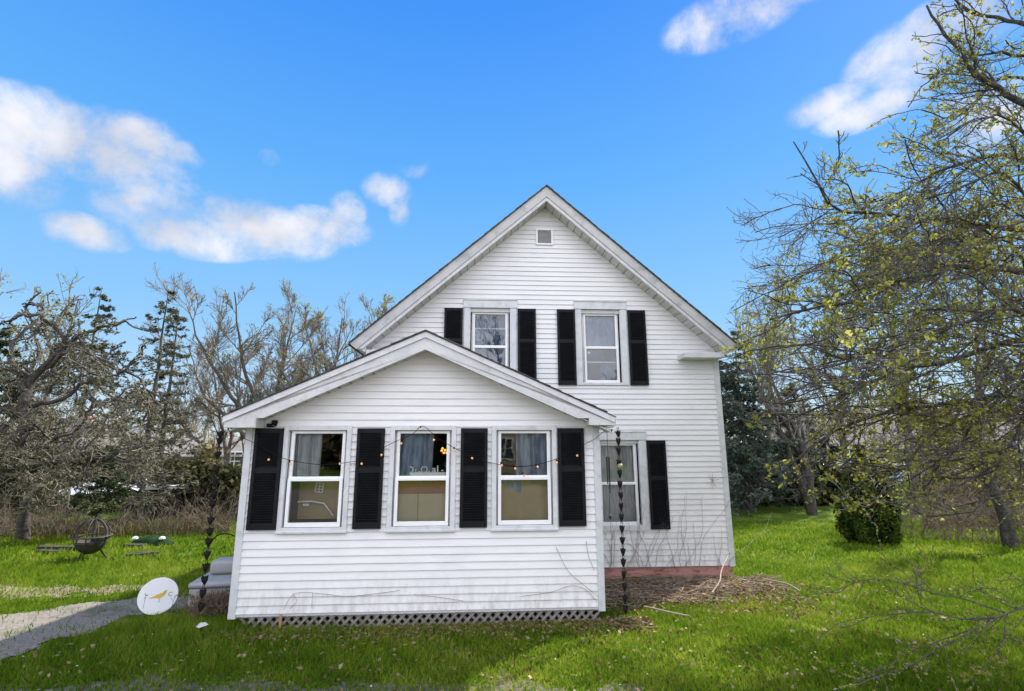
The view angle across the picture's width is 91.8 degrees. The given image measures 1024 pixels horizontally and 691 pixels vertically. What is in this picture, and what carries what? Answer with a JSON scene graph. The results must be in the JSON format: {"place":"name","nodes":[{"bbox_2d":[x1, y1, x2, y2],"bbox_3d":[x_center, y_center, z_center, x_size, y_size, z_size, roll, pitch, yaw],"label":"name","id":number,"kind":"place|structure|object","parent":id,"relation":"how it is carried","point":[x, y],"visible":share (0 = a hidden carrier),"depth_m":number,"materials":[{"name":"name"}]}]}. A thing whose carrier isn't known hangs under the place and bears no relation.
{"place":"outdoors","nodes":[
{"label":"outdoors","id":0,"kind":"place"},
{"bbox_2d":[0,584,142,599],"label":"dirt track","id":1,"kind":"structure","parent":0,"point":[50,594],"depth_m":6.99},
{"bbox_2d":[0,596,187,659],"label":"gravel path","id":2,"kind":"structure","parent":0,"point":[111,612],"depth_m":5.52,"materials":[{"name":"grey gravel"}]},
{"bbox_2d":[0,672,643,690],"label":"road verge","id":3,"kind":"structure","parent":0,"point":[67,688],"depth_m":3.92,"materials":[{"name":"green plant"}]},
{"bbox_2d":[0,453,1023,690],"bbox_3d":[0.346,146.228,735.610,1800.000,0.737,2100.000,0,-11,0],"label":"lawn","id":4,"kind":"structure","parent":0,"point":[763,513],"depth_m":5.01,"materials":[{"name":"plant"}]},
{"bbox_2d":[0,327,43,512],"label":"spruce tree","id":5,"kind":"object","parent":4,"relation":"on","point":[3,344],"visible":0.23,"depth_m":18.31,"materials":[{"name":"green plant"}]},
{"bbox_2d":[0,485,45,536],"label":"bare shrub","id":6,"kind":"object","parent":4,"relation":"on","point":[4,520],"visible":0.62,"depth_m":13.07,"materials":[{"name":"plant"}]},
{"bbox_2d":[0,485,77,536],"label":"bare shrub","id":7,"kind":"object","parent":4,"relation":"on","point":[50,510],"visible":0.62,"depth_m":13.14,"materials":[{"name":"brown plant"}]},
{"bbox_2d":[36,549,63,553],"bbox_3d":[-9.656,4.303,10.371,0.500,0.050,0.140,0,-11,6],"label":"plank","id":8,"kind":"object","parent":4,"relation":"on","point":[43,550],"visible":0.68,"depth_m":10.33,"materials":[{"name":"grey wood"}]},
{"bbox_2d":[0,268,101,420],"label":"bare tree","id":9,"kind":"object","parent":4,"relation":"on","point":[55,305],"visible":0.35,"depth_m":23.81,"materials":[{"name":"grey plant"}]},
{"bbox_2d":[37,545,75,550],"bbox_3d":[-9.630,4.359,10.666,1.000,0.090,0.140,3,-11,-5],"label":"plank","id":10,"kind":"object","parent":4,"relation":"on","point":[54,547],"visible":0.36,"depth_m":10.61,"materials":[{"name":"grey wood"}]},
{"bbox_2d":[3,386,116,540],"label":"bare tree","id":11,"kind":"object","parent":4,"relation":"on","point":[23,527],"visible":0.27,"depth_m":12.47,"materials":[{"name":"plant"}]},
{"bbox_2d":[7,290,112,455],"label":"bare tree","id":12,"kind":"object","parent":4,"relation":"on","point":[46,398],"visible":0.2,"depth_m":27.59,"materials":[{"name":"grey plant"}]},
{"bbox_2d":[0,415,130,457],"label":"neighbour house","id":13,"kind":"structure","parent":4,"relation":"on","point":[112,444],"depth_m":41.89,"materials":[{"name":"white plastic"}]},
{"bbox_2d":[33,497,111,534],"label":"bare shrub","id":14,"kind":"object","parent":4,"relation":"on","point":[68,524],"visible":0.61,"depth_m":13.48,"materials":[{"name":"brown plant"}]},
{"bbox_2d":[9,286,136,514],"bbox_3d":[-16.850,1.980,19.508,3.964,9.003,5.613,8,-13,-34],"label":"spruce tree","id":15,"kind":"object","parent":4,"relation":"on","point":[105,298],"visible":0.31,"depth_m":19.59,"materials":[{"name":"green plant"}]},
{"bbox_2d":[0,286,173,515],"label":"gnarled tree","id":16,"kind":"object","parent":4,"relation":"on","point":[17,465],"visible":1,"depth_m":9.22,"materials":[{"name":"brown plant"}]},
{"bbox_2d":[70,518,113,559],"bbox_3d":[-8.184,3.769,9.660,0.656,0.788,0.656,0,-11,0],"label":"fire pit","id":17,"kind":"object","parent":4,"relation":"on","point":[86,545],"visible":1,"depth_m":9.57,"materials":[{"name":"metal"}]},
{"bbox_2d":[59,446,133,536],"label":"spruce tree","id":18,"kind":"object","parent":4,"relation":"on","point":[116,497],"visible":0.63,"depth_m":12.88,"materials":[{"name":"green plant"}]},
{"bbox_2d":[59,481,138,521],"bbox_3d":[-13.190,5.033,15.834,2.100,1.450,2.100,0,-11,0],"label":"garden canopy","id":19,"kind":"object","parent":4,"relation":"on","point":[73,492],"visible":0.07,"depth_m":15.43,"materials":[{"name":"white fabric"}]},
{"bbox_2d":[0,438,229,512],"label":"hedge","id":20,"kind":"object","parent":4,"relation":"on","point":[209,451],"visible":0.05,"depth_m":20.15,"materials":[{"name":"brown plant"}]},
{"bbox_2d":[74,496,159,532],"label":"bare shrub","id":21,"kind":"object","parent":4,"relation":"on","point":[120,520],"visible":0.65,"depth_m":13.74,"materials":[{"name":"brown plant"}]},
{"bbox_2d":[123,543,145,546],"bbox_3d":[-8.552,4.524,11.245,0.420,0.050,0.140,2,-11,-2],"label":"plank","id":22,"kind":"object","parent":4,"relation":"on","point":[134,544],"visible":0.74,"depth_m":11.19,"materials":[{"name":"grey wood"}]},
{"bbox_2d":[125,552,150,556],"bbox_3d":[-7.523,4.203,9.983,0.400,0.050,0.100,8,-13,-28],"label":"plank","id":23,"kind":"object","parent":4,"relation":"on","point":[142,553],"visible":0.68,"depth_m":9.96,"materials":[{"name":"grey wood"}]},
{"bbox_2d":[74,288,205,522],"bbox_3d":[-12.096,1.900,16.769,3.294,8.101,4.006,11,-15,-44],"label":"spruce tree","id":24,"kind":"object","parent":4,"relation":"on","point":[141,498],"visible":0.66,"depth_m":16.80,"materials":[{"name":"green plant"}]},
{"bbox_2d":[95,497,194,535],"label":"bare shrub","id":25,"kind":"object","parent":4,"relation":"on","point":[169,518],"visible":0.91,"depth_m":13.54,"materials":[{"name":"brown plant"}]},
{"bbox_2d":[135,551,159,554],"bbox_3d":[-7.473,4.255,10.176,0.420,0.050,0.090,4,-12,-11],"label":"plank","id":26,"kind":"object","parent":4,"relation":"on","point":[152,552],"visible":0.6,"depth_m":10.17,"materials":[{"name":"grey wood"}]},
{"bbox_2d":[131,535,173,545],"bbox_3d":[-8.431,4.570,11.643,0.990,0.210,0.526,0,-11,0],"label":"tarp heap","id":27,"kind":"object","parent":4,"relation":"on","point":[153,539],"visible":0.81,"depth_m":11.50,"materials":[{"name":"green plastic"}]},
{"bbox_2d":[114,309,199,491],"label":"spruce tree","id":28,"kind":"object","parent":4,"relation":"on","point":[166,408],"visible":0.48,"depth_m":18.97,"materials":[{"name":"green plant"}]},
{"bbox_2d":[137,577,177,614],"bbox_3d":[-4.108,2.931,5.752,0.392,0.441,0.026,11,-27,-30],"label":"round sign","id":29,"kind":"object","parent":4,"relation":"on","point":[156,595],"visible":0.97,"depth_m":5.75,"materials":[{"name":"white plastic"}]},
{"bbox_2d":[143,484,190,520],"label":"garden shed","id":30,"kind":"structure","parent":4,"relation":"on","point":[155,489],"depth_m":17.12,"materials":[{"name":"metal"}]},
{"bbox_2d":[148,492,165,519],"bbox_3d":[-12.202,5.529,17.046,0.500,0.930,0.029,1,-11,-6],"label":"door","id":31,"kind":"structure","parent":30,"relation":"in","point":[158,508],"depth_m":17.02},
{"bbox_2d":[118,438,244,468],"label":"neighbour house","id":32,"kind":"structure","parent":4,"relation":"on","point":[236,453],"depth_m":34.02,"materials":[{"name":"white plastic"}]},
{"bbox_2d":[230,451,242,465],"bbox_3d":[-18.387,7.656,32.866,1.200,1.280,0.049,-1,-11,6],"label":"window","id":33,"kind":"structure","parent":32,"relation":"in","point":[234,459],"depth_m":32.89,"materials":[{"name":"white plastic"}]},
{"bbox_2d":[157,483,237,531],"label":"bare shrub","id":34,"kind":"object","parent":4,"relation":"on","point":[188,514],"visible":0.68,"depth_m":14.31,"materials":[{"name":"brown plant"}]},
{"bbox_2d":[168,588,229,618],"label":"dry shrub","id":35,"kind":"object","parent":4,"relation":"on","point":[218,602],"visible":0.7,"depth_m":5.57,"materials":[{"name":"brown plant"}]},
{"bbox_2d":[161,475,239,532],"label":"bare shrub","id":36,"kind":"object","parent":4,"relation":"on","point":[222,521],"visible":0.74,"depth_m":14.03,"materials":[{"name":"brown plant"}]},
{"bbox_2d":[196,622,208,633],"bbox_3d":[-3.091,2.842,4.942,0.099,0.150,0.068,8,-14,-37],"label":"garden lamp","id":37,"kind":"object","parent":4,"relation":"on","point":[200,625],"visible":0.7,"depth_m":4.95,"materials":[{"name":"metal"}]},
{"bbox_2d":[163,459,242,517],"bbox_3d":[-10.530,5.274,18.189,4.118,2.133,2.939,0,-11,0],"label":"hedge","id":38,"kind":"object","parent":4,"relation":"on","point":[230,475],"visible":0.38,"depth_m":17.87,"materials":[{"name":"green plant"}]},
{"bbox_2d":[188,557,232,606],"bbox_3d":[-3.470,3.013,6.258,0.880,0.570,0.660,2,-11,-9],"label":"resin bench","id":39,"kind":"object","parent":4,"relation":"on","point":[220,575],"visible":0.3,"depth_m":6.06,"materials":[{"name":"grey plastic"}]},
{"bbox_2d":[207,533,234,549],"bbox_3d":[-6.295,4.303,10.880,0.754,0.373,0.105,0,-11,0],"label":"handrail","id":40,"kind":"object","parent":4,"relation":"on","point":[218,535],"visible":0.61,"depth_m":10.88,"materials":[{"name":"black metal"}]},
{"bbox_2d":[140,335,327,465],"bbox_3d":[-14.344,3.656,26.710,9.177,8.668,4.757,2,-11,-10],"label":"bare tree","id":41,"kind":"object","parent":4,"relation":"on","point":[227,456],"visible":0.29,"depth_m":26.56,"materials":[{"name":"brown plant"}]},
{"bbox_2d":[142,265,369,437],"bbox_3d":[-12.745,1.986,25.831,11.928,11.627,6.007,5,-12,-25],"label":"bare tree","id":42,"kind":"object","parent":4,"relation":"on","point":[226,369],"visible":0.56,"depth_m":24.73,"materials":[{"name":"brown plant"}]},
{"bbox_2d":[278,614,281,628],"bbox_3d":[-2.406,2.883,5.151,0.024,0.170,0.016,0,-11,-3],"label":"wooden stake","id":43,"kind":"object","parent":4,"relation":"on","point":[280,619],"visible":0.64,"depth_m":5.15,"materials":[{"name":"brown wood"}]},
{"bbox_2d":[247,292,396,393],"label":"bare tree","id":44,"kind":"object","parent":4,"relation":"on","point":[311,327],"visible":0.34,"depth_m":25.34,"materials":[{"name":"brown plant"}]},
{"bbox_2d":[220,185,741,627],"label":"house","id":45,"kind":"structure","parent":4,"relation":"on","point":[545,270],"depth_m":5.70,"materials":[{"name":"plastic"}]},
{"bbox_2d":[198,428,224,611],"bbox_3d":[-3.128,1.781,5.161,0.081,1.825,0.080,0,-11,0],"label":"rain chain","id":46,"kind":"object","parent":45,"relation":"hanging from","point":[208,541],"visible":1,"depth_m":5.13,"materials":[{"name":"black metal"}]},
{"bbox_2d":[293,434,322,476],"bbox_3d":[-2.314,1.252,5.618,0.291,0.530,0.058,0,-11,0],"label":"curtain","id":47,"kind":"object","parent":45,"relation":"hanging from","point":[308,448],"visible":0.84,"depth_m":5.62,"materials":[{"name":"grey fabric"}]},
{"bbox_2d":[275,426,352,533],"bbox_3d":[-2.175,1.478,5.539,0.756,1.150,0.186,1,-11,-3],"label":"window","id":48,"kind":"structure","parent":45,"relation":"in","point":[304,527],"depth_m":5.47,"materials":[{"name":"paint"}]},
{"bbox_2d":[297,501,332,515],"bbox_3d":[-2.261,1.876,5.714,0.417,0.174,0.021,0,-11,-3],"label":"chair arm","id":49,"kind":"object","parent":45,"relation":"attached to","point":[326,506],"visible":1,"depth_m":5.71},
{"bbox_2d":[297,478,343,518],"bbox_3d":[-2.198,1.781,5.794,0.570,0.460,0.012,1,-11,-3],"label":"window panel","id":50,"kind":"structure","parent":45,"relation":"attached to","point":[328,495],"depth_m":5.78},
{"bbox_2d":[315,482,323,492],"bbox_3d":[-2.247,1.657,5.788,0.095,0.110,0.012,5,-11,-2],"label":"grid frame","id":51,"kind":"object","parent":50,"relation":"attached to","point":[319,486],"visible":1,"depth_m":5.78,"materials":[{"name":"white plastic"}]},
{"bbox_2d":[397,494,417,520],"bbox_3d":[-1.177,1.824,5.591,0.225,0.293,0.013,1,-11,-4],"label":"window panel","id":52,"kind":"structure","parent":45,"relation":"attached to","point":[407,509],"depth_m":5.58,"materials":[{"name":"beige fabric"}]},
{"bbox_2d":[399,433,433,475],"bbox_3d":[-1.111,1.260,5.699,0.420,0.520,0.082,1,-11,-4],"label":"curtain","id":53,"kind":"object","parent":45,"relation":"hanging from","point":[416,451],"visible":0.84,"depth_m":5.70,"materials":[{"name":"blue fabric"}]},
{"bbox_2d":[226,426,612,476],"bbox_3d":[-1.013,1.183,5.538,4.356,0.568,0.043,0,-11,-3],"label":"string light","id":54,"kind":"object","parent":45,"relation":"hanging from","point":[381,454],"visible":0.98,"depth_m":5.55,"materials":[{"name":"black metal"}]},
{"bbox_2d":[385,425,456,532],"bbox_3d":[-1.008,1.489,5.607,0.756,1.150,0.186,1,-11,-3],"label":"window","id":55,"kind":"structure","parent":45,"relation":"in","point":[394,478],"depth_m":5.54,"materials":[{"name":"paint"}]},
{"bbox_2d":[398,480,445,493],"bbox_3d":[-1.011,1.605,5.654,0.560,0.155,0.012,1,-11,-3],"label":"cardboard panel","id":56,"kind":"object","parent":45,"relation":"attached to","point":[421,486],"visible":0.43,"depth_m":5.65,"materials":[{"name":"brown cardboard"}]},
{"bbox_2d":[410,465,445,475],"bbox_3d":[-0.959,1.433,5.647,0.460,0.130,0.014,1,-11,-3],"label":"word sign","id":57,"kind":"object","parent":45,"relation":"attached to","point":[422,473],"visible":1,"depth_m":5.64,"materials":[{"name":"white plastic"}]},
{"bbox_2d":[418,493,445,520],"bbox_3d":[-0.896,1.827,5.612,0.330,0.293,0.012,1,-11,-3],"label":"window panel","id":58,"kind":"structure","parent":45,"relation":"attached to","point":[431,507],"depth_m":5.61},
{"bbox_2d":[283,542,596,609],"bbox_3d":[-0.732,2.469,5.352,3.339,0.636,0.006,1,-11,-3],"label":"dead vine","id":59,"kind":"object","parent":45,"relation":"attached to","point":[449,598],"visible":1,"depth_m":5.31,"materials":[{"name":"beige plant"}]},
{"bbox_2d":[475,315,487,356],"bbox_3d":[-0.516,-0.057,8.350,0.230,0.920,0.045,1,-11,-3],"label":"curtain","id":60,"kind":"object","parent":45,"relation":"hanging from","point":[481,336],"visible":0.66,"depth_m":8.38,"materials":[{"name":"white fabric"}]},
{"bbox_2d":[463,299,517,369],"bbox_3d":[-0.365,-0.051,8.280,0.912,1.429,0.194,1,-11,-3],"label":"window","id":61,"kind":"structure","parent":45,"relation":"in","point":[474,306],"depth_m":8.30,"materials":[{"name":"paint"}]},
{"bbox_2d":[488,316,504,364],"bbox_3d":[-0.256,0.049,8.373,0.295,1.120,0.050,0,-11,-2],"label":"curtain","id":62,"kind":"object","parent":45,"relation":"hanging from","point":[496,337],"visible":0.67,"depth_m":8.41,"materials":[{"name":"white fabric"}]},
{"bbox_2d":[501,480,547,519],"bbox_3d":[0.132,1.765,5.701,0.550,0.445,0.012,1,-11,-3],"label":"window panel","id":63,"kind":"structure","parent":45,"relation":"attached to","point":[529,501],"depth_m":5.69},
{"bbox_2d":[502,481,520,492],"bbox_3d":[-0.003,1.626,5.706,0.220,0.140,0.005,1,-11,-3],"label":"paper sheet","id":64,"kind":"object","parent":63,"relation":"attached to","point":[516,485],"visible":1,"depth_m":5.71,"materials":[{"name":"grey paper"}]},
{"bbox_2d":[491,425,558,530],"bbox_3d":[0.137,1.499,5.673,0.756,1.150,0.186,1,-11,-3],"label":"window","id":65,"kind":"structure","parent":45,"relation":"in","point":[551,435],"depth_m":5.60,"materials":[{"name":"paint"}]},
{"bbox_2d":[516,433,546,474],"bbox_3d":[0.231,1.282,5.774,0.371,0.540,0.081,0,-11,0],"label":"curtain","id":66,"kind":"object","parent":45,"relation":"hanging from","point":[531,448],"visible":0.84,"depth_m":5.78,"materials":[{"name":"fabric"}]},
{"bbox_2d":[585,317,614,346],"bbox_3d":[1.490,-0.221,8.500,0.530,0.550,0.044,0,-11,-3],"label":"curtain","id":67,"kind":"object","parent":45,"relation":"hanging from","point":[599,331],"visible":0.8,"depth_m":8.51,"materials":[{"name":"white fabric"}]},
{"bbox_2d":[573,301,628,384],"bbox_3d":[1.497,-0.034,8.387,0.912,1.429,0.194,1,-11,-3],"label":"window","id":68,"kind":"structure","parent":45,"relation":"in","point":[582,308],"depth_m":8.35,"materials":[{"name":"paint"}]},
{"bbox_2d":[601,363,615,379],"bbox_3d":[1.631,0.460,8.386,0.251,0.310,0.051,0,-11,0],"label":"curtain","id":69,"kind":"object","parent":45,"relation":"hanging from","point":[608,371],"visible":0.88,"depth_m":8.39,"materials":[{"name":"white fabric"}]},
{"bbox_2d":[606,440,611,519],"bbox_3d":[1.087,1.438,5.591,0.044,1.000,0.038,0,-11,0],"label":"wind chime","id":70,"kind":"object","parent":45,"relation":"hanging from","point":[608,478],"visible":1,"depth_m":5.58,"materials":[{"name":"white metal"}]},
{"bbox_2d":[600,445,635,521],"bbox_3d":[1.696,2.219,8.027,0.570,1.200,0.045,0,-11,-3],"label":"window pane","id":71,"kind":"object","parent":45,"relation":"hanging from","point":[627,475],"visible":0.69,"depth_m":8.02,"materials":[{"name":"glass"}]},
{"bbox_2d":[615,427,627,613],"bbox_3d":[1.194,1.876,5.410,0.068,1.946,0.068,0,-11,0],"label":"rain chain","id":72,"kind":"object","parent":45,"relation":"hanging from","point":[622,540],"visible":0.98,"depth_m":5.39,"materials":[{"name":"black metal"}]},
{"bbox_2d":[599,431,649,530],"bbox_3d":[1.700,2.160,7.969,0.960,1.534,0.194,1,-11,-3],"label":"window","id":73,"kind":"structure","parent":45,"relation":"in","point":[639,437],"depth_m":7.94,"materials":[{"name":"paint"}]},
{"bbox_2d":[602,491,771,569],"bbox_3d":[2.554,2.856,7.799,3.225,1.222,0.032,1,-11,-3],"label":"dead vine","id":74,"kind":"object","parent":45,"relation":"attached to","point":[612,533],"visible":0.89,"depth_m":7.74,"materials":[{"name":"brown plant"}]},
{"bbox_2d":[706,474,729,487],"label":"twig tuft","id":75,"kind":"object","parent":45,"relation":"attached to","point":[714,480],"visible":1,"depth_m":7.97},
{"bbox_2d":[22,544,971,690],"bbox_3d":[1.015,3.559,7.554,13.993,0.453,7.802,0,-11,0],"label":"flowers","id":76,"kind":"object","parent":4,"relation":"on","point":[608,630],"visible":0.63,"depth_m":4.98,"materials":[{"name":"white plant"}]},
{"bbox_2d":[0,370,1023,469],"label":"distant woodland","id":77,"kind":"object","parent":4,"relation":"on","point":[196,427],"visible":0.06,"depth_m":38.87,"materials":[{"name":"plant"}]},
{"bbox_2d":[6,573,1023,690],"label":"fallen leaves","id":78,"kind":"object","parent":4,"relation":"on","point":[645,620],"visible":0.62,"depth_m":5.12,"materials":[{"name":"brown plant"}]},
{"bbox_2d":[644,606,690,616],"bbox_3d":[1.741,2.995,5.591,0.546,0.016,0.029,-9,-14,39],"label":"stick","id":79,"kind":"object","parent":4,"relation":"on","point":[668,611],"visible":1,"depth_m":5.57,"materials":[{"name":"beige wood"}]},
{"bbox_2d":[605,572,805,611],"bbox_3d":[2.264,3.294,6.644,3.705,0.260,2.246,0,-11,0],"label":"brush pile","id":80,"kind":"object","parent":4,"relation":"on","point":[698,588],"visible":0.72,"depth_m":6.74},
{"bbox_2d":[712,552,729,592],"bbox_3d":[2.864,3.071,6.747,0.062,0.265,1.255,-7,-13,32],"label":"stick","id":81,"kind":"object","parent":80,"relation":"on","point":[721,573],"visible":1,"depth_m":6.69,"materials":[{"name":"beige wood"}]},
{"bbox_2d":[766,579,799,591],"bbox_3d":[3.548,3.132,6.494,0.410,0.085,0.066,-11,-15,44],"label":"stick","id":82,"kind":"object","parent":80,"relation":"on","point":[784,583],"visible":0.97,"depth_m":6.50,"materials":[{"name":"beige wood"}]},
{"bbox_2d":[719,360,789,491],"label":"spruce tree","id":83,"kind":"object","parent":4,"relation":"on","point":[720,370],"visible":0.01,"depth_m":23.49,"materials":[{"name":"green plant"}]},
{"bbox_2d":[726,284,797,446],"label":"bare tree","id":84,"kind":"object","parent":4,"relation":"on","point":[749,314],"visible":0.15,"depth_m":26.57,"materials":[{"name":"green plant"}]},
{"bbox_2d":[719,330,813,516],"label":"spruce tree","id":85,"kind":"object","parent":4,"relation":"on","point":[743,467],"visible":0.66,"depth_m":19.07,"materials":[{"name":"green plant"}]},
{"bbox_2d":[722,288,841,514],"bbox_3d":[11.033,2.095,20.272,6.104,9.137,6.087,0,-11,0],"label":"bare tree","id":86,"kind":"object","parent":4,"relation":"on","point":[796,431],"visible":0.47,"depth_m":19.12,"materials":[{"name":"brown plant"}]},
{"bbox_2d":[757,383,846,505],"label":"spruce tree","id":87,"kind":"object","parent":4,"relation":"on","point":[819,484],"visible":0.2,"depth_m":21.91,"materials":[{"name":"green plant"}]},
{"bbox_2d":[756,245,855,469],"bbox_3d":[15.734,1.025,25.288,4.015,13.084,3.582,0,-11,0],"label":"bare tree","id":88,"kind":"object","parent":4,"relation":"on","point":[809,360],"visible":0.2,"depth_m":25.68,"materials":[{"name":"green plant"}]},
{"bbox_2d":[728,459,897,506],"bbox_3d":[12.778,5.883,21.319,6.693,1.997,2.777,0,-11,0],"label":"hedge","id":89,"kind":"object","parent":4,"relation":"on","point":[830,487],"visible":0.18,"depth_m":20.74,"materials":[{"name":"plant"}]},
{"bbox_2d":[832,444,902,544],"bbox_3d":[8.506,3.555,11.921,1.454,2.369,1.435,0,-11,0],"label":"evergreen bush","id":90,"kind":"object","parent":4,"relation":"on","point":[852,522],"visible":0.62,"depth_m":11.57,"materials":[{"name":"green plant"}]},
{"bbox_2d":[717,0,1023,522],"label":"budding tree","id":91,"kind":"object","parent":4,"relation":"on","point":[929,251],"visible":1,"depth_m":5.69,"materials":[{"name":"green plant"}]},
{"bbox_2d":[726,491,1023,690],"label":"sapling","id":92,"kind":"object","parent":4,"relation":"on","point":[976,619],"visible":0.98,"depth_m":4.19,"materials":[{"name":"brown plant"}]},
{"bbox_2d":[889,463,909,485],"bbox_3d":[19.853,6.914,26.151,4.320,1.420,1.830,2,-11,-8],"label":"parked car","id":93,"kind":"object","parent":4,"relation":"on","point":[898,475],"depth_m":25.36,"materials":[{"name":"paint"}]},
{"bbox_2d":[847,223,956,510],"bbox_3d":[17.032,0.473,21.277,4.552,12.640,3.889,0,-11,0],"label":"bare tree","id":94,"kind":"object","parent":4,"relation":"on","point":[916,479],"visible":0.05,"depth_m":19.84,"materials":[{"name":"plant"}]},
{"bbox_2d":[805,402,1023,472],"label":"neighbour house","id":95,"kind":"structure","parent":4,"relation":"on","point":[888,438],"depth_m":39.31,"materials":[{"name":"white plastic"}]},
{"bbox_2d":[892,461,990,532],"bbox_3d":[11.749,4.027,13.851,3.615,2.323,2.965,0,-11,0],"label":"bare shrub","id":96,"kind":"object","parent":4,"relation":"on","point":[942,505],"visible":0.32,"depth_m":13.72,"materials":[{"name":"plant"}]},
{"bbox_2d":[864,298,1020,547],"bbox_3d":[9.697,1.639,11.277,2.792,5.861,2.500,0,-11,0],"label":"bare tree","id":97,"kind":"object","parent":4,"relation":"on","point":[1008,534],"visible":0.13,"depth_m":10.96,"materials":[{"name":"brown plant"}]},
{"bbox_2d":[877,479,1016,537],"bbox_3d":[10.602,4.089,12.906,2.724,1.739,2.493,-3,-12,17],"label":"bare shrub","id":98,"kind":"object","parent":4,"relation":"on","point":[911,528],"visible":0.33,"depth_m":12.70,"materials":[{"name":"brown plant"}]},
{"bbox_2d":[900,469,999,542],"bbox_3d":[10.607,3.750,12.007,2.386,1.910,2.079,0,-11,0],"label":"bare shrub","id":99,"kind":"object","parent":4,"relation":"on","point":[963,527],"visible":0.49,"depth_m":11.90,"materials":[{"name":"brown plant"}]},
{"bbox_2d":[902,475,1023,545],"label":"bare shrub","id":100,"kind":"object","parent":4,"relation":"on","point":[997,519],"visible":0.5,"depth_m":11.75,"materials":[{"name":"brown plant"}]},
{"bbox_2d":[905,445,1023,508],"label":"hedge","id":101,"kind":"object","parent":4,"relation":"on","point":[973,486],"visible":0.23,"depth_m":19.89,"materials":[{"name":"brown plant"}]},
{"bbox_2d":[932,161,1023,498],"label":"bare tree","id":102,"kind":"object","parent":4,"relation":"on","point":[981,286],"visible":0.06,"depth_m":21.42,"materials":[{"name":"green plant"}]},
{"bbox_2d":[940,472,1023,543],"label":"bare shrub","id":103,"kind":"object","parent":4,"relation":"on","point":[1019,535],"visible":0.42,"depth_m":11.48,"materials":[{"name":"brown plant"}]},
{"bbox_2d":[956,463,1023,523],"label":"bare shrub","id":104,"kind":"object","parent":4,"relation":"on","point":[1008,490],"visible":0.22,"depth_m":12.60,"materials":[{"name":"plant"}]},
{"bbox_2d":[973,158,1023,404],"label":"bare tree","id":105,"kind":"object","parent":4,"relation":"on","point":[1006,189],"visible":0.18,"depth_m":17.36,"materials":[{"name":"green plant"}]},
{"bbox_2d":[0,506,1023,538],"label":"tall dry grass","id":106,"kind":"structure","parent":0,"point":[134,531],"depth_m":14.44,"materials":[{"name":"brown plant"}]},
{"bbox_2d":[0,0,1023,441],"label":"sky","id":107,"kind":"structure","parent":0,"point":[330,148],"materials":[{"name":"blue"}]}
]}

